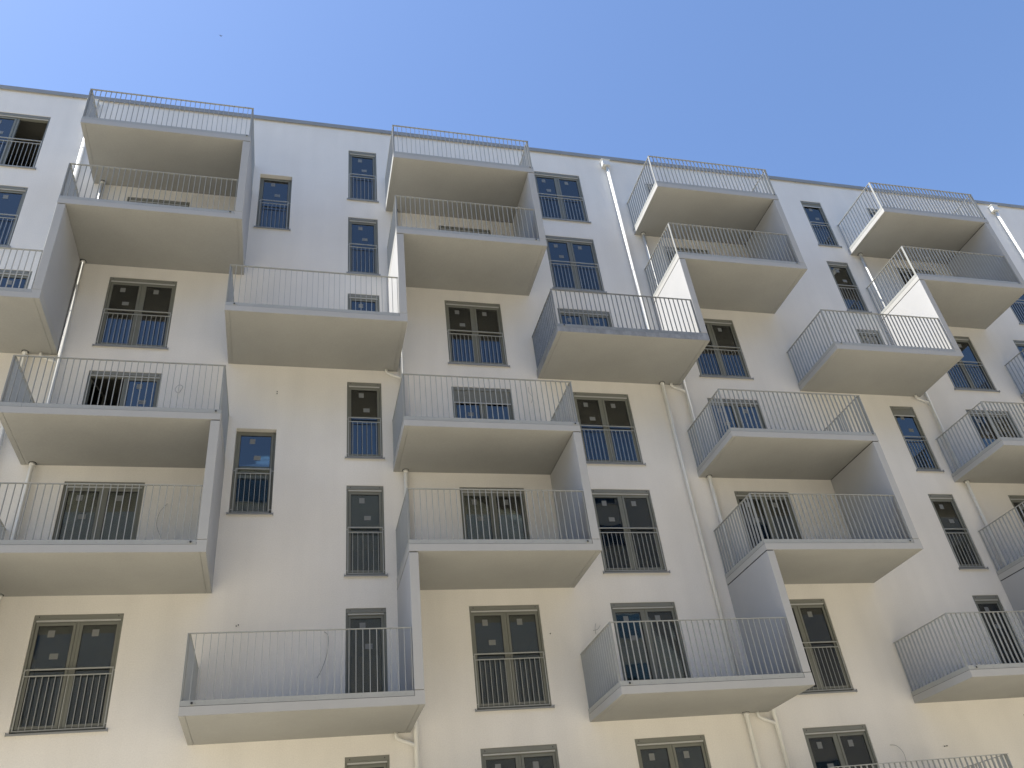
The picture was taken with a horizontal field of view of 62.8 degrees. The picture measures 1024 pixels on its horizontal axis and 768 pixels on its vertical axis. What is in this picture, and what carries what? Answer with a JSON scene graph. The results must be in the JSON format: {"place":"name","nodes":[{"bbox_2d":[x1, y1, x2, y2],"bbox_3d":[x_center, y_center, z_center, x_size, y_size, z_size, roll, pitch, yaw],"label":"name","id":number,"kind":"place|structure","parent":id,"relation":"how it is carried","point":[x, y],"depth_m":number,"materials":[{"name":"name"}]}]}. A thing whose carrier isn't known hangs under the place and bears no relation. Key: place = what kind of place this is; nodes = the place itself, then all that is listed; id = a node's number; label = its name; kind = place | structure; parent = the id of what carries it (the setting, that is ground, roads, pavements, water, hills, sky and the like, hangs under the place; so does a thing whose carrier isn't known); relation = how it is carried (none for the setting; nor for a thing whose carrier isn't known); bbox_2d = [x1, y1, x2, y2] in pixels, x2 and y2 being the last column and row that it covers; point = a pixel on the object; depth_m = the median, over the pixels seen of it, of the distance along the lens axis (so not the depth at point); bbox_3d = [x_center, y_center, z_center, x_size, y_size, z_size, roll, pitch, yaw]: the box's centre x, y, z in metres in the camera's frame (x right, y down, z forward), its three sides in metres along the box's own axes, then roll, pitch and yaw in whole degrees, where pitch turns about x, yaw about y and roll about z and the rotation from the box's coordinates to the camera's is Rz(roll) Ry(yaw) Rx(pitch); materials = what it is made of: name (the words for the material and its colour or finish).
{"place":"outdoors","nodes":[
{"label":"outdoors","id":0,"kind":"place"},
{"bbox_2d":[0,85,1023,767],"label":"apartment building","id":1,"kind":"structure","parent":0,"point":[324,445],"depth_m":20.18,"materials":[{"name":"white paint"}]},
{"bbox_2d":[0,185,27,247],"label":"window","id":2,"kind":"structure","parent":1,"relation":"in","point":[12,198],"depth_m":21.56,"materials":[{"name":"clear glass"}]},
{"bbox_2d":[0,269,31,288],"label":"window","id":3,"kind":"structure","parent":1,"relation":"in","point":[24,279],"depth_m":20.37,"materials":[{"name":"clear glass"}]},
{"bbox_2d":[0,112,50,169],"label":"window","id":4,"kind":"structure","parent":1,"relation":"in","point":[22,136],"depth_m":23.58,"materials":[{"name":"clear glass"}]},
{"bbox_2d":[4,613,123,736],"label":"window","id":5,"kind":"structure","parent":1,"relation":"in","point":[66,684],"depth_m":17.89,"materials":[{"name":"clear glass"}]},
{"bbox_2d":[52,482,144,539],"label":"window","id":6,"kind":"structure","parent":1,"relation":"in","point":[70,488],"depth_m":19.09,"materials":[{"name":"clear glass"}]},
{"bbox_2d":[82,371,161,406],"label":"window","id":7,"kind":"structure","parent":1,"relation":"in","point":[100,373],"depth_m":19.47,"materials":[{"name":"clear glass"}]},
{"bbox_2d":[92,277,176,349],"bbox_3d":[-9.180,-1.715,20.587,1.660,2.211,0.207,3,-36,-14],"label":"window","id":8,"kind":"structure","parent":1,"relation":"in","point":[137,313],"depth_m":20.59,"materials":[{"name":"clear glass"}]},
{"bbox_2d":[127,197,189,206],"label":"window","id":9,"kind":"structure","parent":1,"relation":"in","point":[144,200],"depth_m":22.79,"materials":[{"name":"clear glass"}]},
{"bbox_2d":[226,432,275,514],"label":"window","id":10,"kind":"structure","parent":1,"relation":"in","point":[254,458],"depth_m":19.36,"materials":[{"name":"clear glass"}]},
{"bbox_2d":[254,177,291,229],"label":"window","id":11,"kind":"structure","parent":1,"relation":"in","point":[274,202],"depth_m":23.87,"materials":[{"name":"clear glass"}]},
{"bbox_2d":[347,151,378,202],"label":"window","id":12,"kind":"structure","parent":1,"relation":"in","point":[362,178],"depth_m":25.22,"materials":[{"name":"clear glass"}]},
{"bbox_2d":[346,217,380,275],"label":"window","id":13,"kind":"structure","parent":1,"relation":"in","point":[362,233],"depth_m":23.58,"materials":[{"name":"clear glass"}]},
{"bbox_2d":[348,294,378,311],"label":"window","id":14,"kind":"structure","parent":1,"relation":"in","point":[360,299],"depth_m":22.42,"materials":[{"name":"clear glass"}]},
{"bbox_2d":[345,382,384,459],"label":"window","id":15,"kind":"structure","parent":1,"relation":"in","point":[364,406],"depth_m":20.28,"materials":[{"name":"clear glass"}]},
{"bbox_2d":[344,486,387,576],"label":"window","id":16,"kind":"structure","parent":1,"relation":"in","point":[365,542],"depth_m":20.56,"materials":[{"name":"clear glass"}]},
{"bbox_2d":[345,608,387,692],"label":"window","id":17,"kind":"structure","parent":1,"relation":"in","point":[362,656],"depth_m":19.88,"materials":[{"name":"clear glass"}]},
{"bbox_2d":[345,755,388,767],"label":"window","id":18,"kind":"structure","parent":1,"relation":"in","point":[380,761],"depth_m":15.90,"materials":[{"name":"clear glass"}]},
{"bbox_2d":[439,226,490,233],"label":"window","id":19,"kind":"structure","parent":1,"relation":"in","point":[442,227],"depth_m":24.87,"materials":[{"name":"clear glass"}]},
{"bbox_2d":[444,300,509,366],"bbox_3d":[-0.991,-1.338,22.667,1.655,2.211,0.207,3,-36,-14],"label":"window","id":20,"kind":"structure","parent":1,"relation":"in","point":[475,335],"depth_m":22.68,"materials":[{"name":"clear glass"}]},
{"bbox_2d":[451,387,513,419],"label":"window","id":21,"kind":"structure","parent":1,"relation":"in","point":[455,389],"depth_m":21.38,"materials":[{"name":"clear glass"}]},
{"bbox_2d":[459,487,529,538],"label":"window","id":22,"kind":"structure","parent":1,"relation":"in","point":[476,492],"depth_m":19.91,"materials":[{"name":"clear glass"}]},
{"bbox_2d":[469,605,554,711],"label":"window","id":23,"kind":"structure","parent":1,"relation":"in","point":[501,636],"depth_m":18.44,"materials":[{"name":"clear glass"}]},
{"bbox_2d":[480,744,558,767],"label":"window","id":24,"kind":"structure","parent":1,"relation":"in","point":[536,756],"depth_m":16.68,"materials":[{"name":"clear glass"}]},
{"bbox_2d":[534,171,590,222],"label":"window","id":25,"kind":"structure","parent":1,"relation":"in","point":[560,196],"depth_m":26.78,"materials":[{"name":"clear glass"}]},
{"bbox_2d":[545,235,606,292],"bbox_3d":[1.845,-3.561,25.111,1.660,2.211,0.207,3,-36,-14],"label":"window","id":26,"kind":"structure","parent":1,"relation":"in","point":[573,262],"depth_m":25.13,"materials":[{"name":"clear glass"}]},
{"bbox_2d":[557,308,611,326],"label":"window","id":27,"kind":"structure","parent":1,"relation":"in","point":[561,310],"depth_m":23.95,"materials":[{"name":"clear glass"}]},
{"bbox_2d":[573,392,645,465],"bbox_3d":[2.462,1.175,21.820,1.660,2.211,0.207,3,-36,-14],"label":"window","id":28,"kind":"structure","parent":1,"relation":"in","point":[608,432],"depth_m":21.83,"materials":[{"name":"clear glass"}]},
{"bbox_2d":[663,246,709,264],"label":"window","id":29,"kind":"structure","parent":1,"relation":"in","point":[678,249],"depth_m":26.58,"materials":[{"name":"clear glass"}]},
{"bbox_2d":[696,318,753,379],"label":"window","id":30,"kind":"structure","parent":1,"relation":"in","point":[722,357],"depth_m":24.35,"materials":[{"name":"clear glass"}]},
{"bbox_2d":[707,398,765,439],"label":"window","id":31,"kind":"structure","parent":1,"relation":"in","point":[728,400],"depth_m":23.17,"materials":[{"name":"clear glass"}]},
{"bbox_2d":[734,491,803,549],"bbox_3d":[6.558,3.706,21.177,1.586,2.147,0.156,3,-36,-14],"label":"window","id":32,"kind":"structure","parent":1,"relation":"in","point":[740,495],"depth_m":21.43,"materials":[{"name":"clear glass"}]},
{"bbox_2d":[800,201,841,247],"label":"window","id":33,"kind":"structure","parent":1,"relation":"in","point":[818,221],"depth_m":29.07,"materials":[{"name":"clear glass"}]},
{"bbox_2d":[789,599,857,694],"bbox_3d":[6.876,6.085,19.493,1.670,2.211,0.207,3,-36,-14],"label":"window","id":34,"kind":"structure","parent":1,"relation":"in","point":[823,653],"depth_m":19.54,"materials":[{"name":"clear glass"}]},
{"bbox_2d":[802,724,877,767],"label":"window","id":35,"kind":"structure","parent":1,"relation":"in","point":[834,746],"depth_m":18.25,"materials":[{"name":"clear glass"}]},
{"bbox_2d":[826,261,871,312],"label":"window","id":36,"kind":"structure","parent":1,"relation":"in","point":[853,300],"depth_m":27.44,"materials":[{"name":"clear glass"}]},
{"bbox_2d":[857,329,883,344],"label":"window","id":37,"kind":"structure","parent":1,"relation":"in","point":[858,331],"depth_m":26.27,"materials":[{"name":"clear glass"}]},
{"bbox_2d":[866,208,877,217],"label":"window","id":38,"kind":"structure","parent":1,"relation":"in","point":[869,210],"depth_m":30.21,"materials":[{"name":"clear glass"}]},
{"bbox_2d":[895,268,934,284],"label":"window","id":39,"kind":"structure","parent":1,"relation":"in","point":[899,270],"depth_m":28.60,"materials":[{"name":"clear glass"}]},
{"bbox_2d":[890,406,944,471],"bbox_3d":[11.564,1.594,24.132,0.890,2.211,0.207,3,-36,-14],"label":"window","id":40,"kind":"structure","parent":1,"relation":"in","point":[918,446],"depth_m":24.13,"materials":[{"name":"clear glass"}]},
{"bbox_2d":[928,494,988,569],"bbox_3d":[11.873,3.962,22.486,0.890,2.211,0.207,3,-36,-14],"label":"window","id":41,"kind":"structure","parent":1,"relation":"in","point":[965,552],"depth_m":22.49,"materials":[{"name":"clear glass"}]},
{"bbox_2d":[947,336,999,392],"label":"window","id":42,"kind":"structure","parent":1,"relation":"in","point":[969,374],"depth_m":26.38,"materials":[{"name":"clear glass"}]},
{"bbox_2d":[966,410,1020,447],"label":"window","id":43,"kind":"structure","parent":1,"relation":"in","point":[967,411],"depth_m":25.25,"materials":[{"name":"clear glass"}]},
{"bbox_2d":[972,595,1023,663],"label":"window","id":44,"kind":"structure","parent":1,"relation":"in","point":[986,603],"depth_m":21.06,"materials":[{"name":"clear glass"}]},
{"bbox_2d":[1008,495,1023,526],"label":"window","id":45,"kind":"structure","parent":1,"relation":"in","point":[1015,500],"depth_m":23.61,"materials":[{"name":"clear glass"}]},
{"bbox_2d":[1010,294,1023,324],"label":"window","id":46,"kind":"structure","parent":1,"relation":"in","point":[1017,307],"depth_m":28.87,"materials":[{"name":"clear glass"}]},
{"bbox_2d":[1013,340,1023,358],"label":"window","id":47,"kind":"structure","parent":1,"relation":"in","point":[1019,344],"depth_m":27.72,"materials":[{"name":"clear glass"}]},
{"bbox_2d":[0,0,1023,205],"label":"sky","id":48,"kind":"structure","parent":0,"point":[925,94],"materials":[{"name":"blue"}]}
]}

